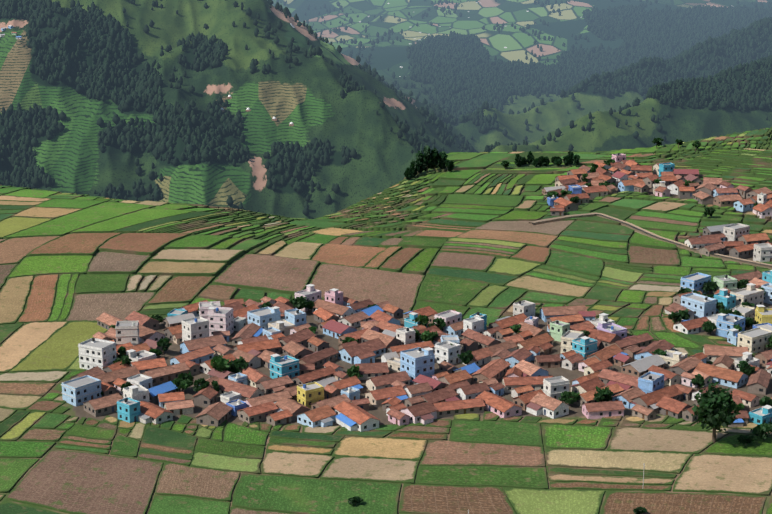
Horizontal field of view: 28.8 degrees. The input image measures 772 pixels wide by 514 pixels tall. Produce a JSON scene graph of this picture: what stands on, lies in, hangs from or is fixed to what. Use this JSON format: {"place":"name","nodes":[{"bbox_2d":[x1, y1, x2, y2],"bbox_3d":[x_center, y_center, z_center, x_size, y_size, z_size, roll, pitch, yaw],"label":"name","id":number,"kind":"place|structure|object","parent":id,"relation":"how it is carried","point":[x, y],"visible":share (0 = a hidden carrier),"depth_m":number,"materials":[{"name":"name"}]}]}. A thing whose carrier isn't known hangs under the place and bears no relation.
{"place":"outdoors","nodes":[
{"label":"outdoors","id":0,"kind":"place"},
{"bbox_2d":[0,0,771,513],"bbox_3d":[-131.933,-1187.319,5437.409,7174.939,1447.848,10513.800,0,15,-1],"label":"terrain","id":1,"kind":"structure","parent":0,"point":[304,96],"depth_m":2792.90,"materials":[{"name":"green plant"}]},
{"bbox_2d":[0,25,293,125],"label":"houses","id":2,"kind":"structure","parent":1,"relation":"on","point":[222,109],"depth_m":2883.94,"materials":[{"name":"ceramic"}]},
{"bbox_2d":[0,127,771,513],"bbox_3d":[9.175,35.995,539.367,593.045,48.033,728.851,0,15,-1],"label":"farm fields","id":3,"kind":"structure","parent":1,"relation":"on","point":[96,255],"depth_m":619.39,"materials":[{"name":"green plant"}]},
{"bbox_2d":[61,153,771,431],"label":"village houses","id":4,"kind":"structure","parent":3,"relation":"on","point":[259,339],"depth_m":546.41,"materials":[{"name":"ceramic"}]},
{"bbox_2d":[0,0,771,215],"bbox_3d":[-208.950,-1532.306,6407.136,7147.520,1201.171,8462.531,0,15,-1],"label":"forest trees","id":5,"kind":"object","parent":1,"relation":"on","point":[489,84],"visible":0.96,"depth_m":3133.28,"materials":[{"name":"green plant"}]},
{"bbox_2d":[529,213,771,268],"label":"hill road","id":6,"kind":"structure","parent":0,"point":[637,229],"depth_m":718.41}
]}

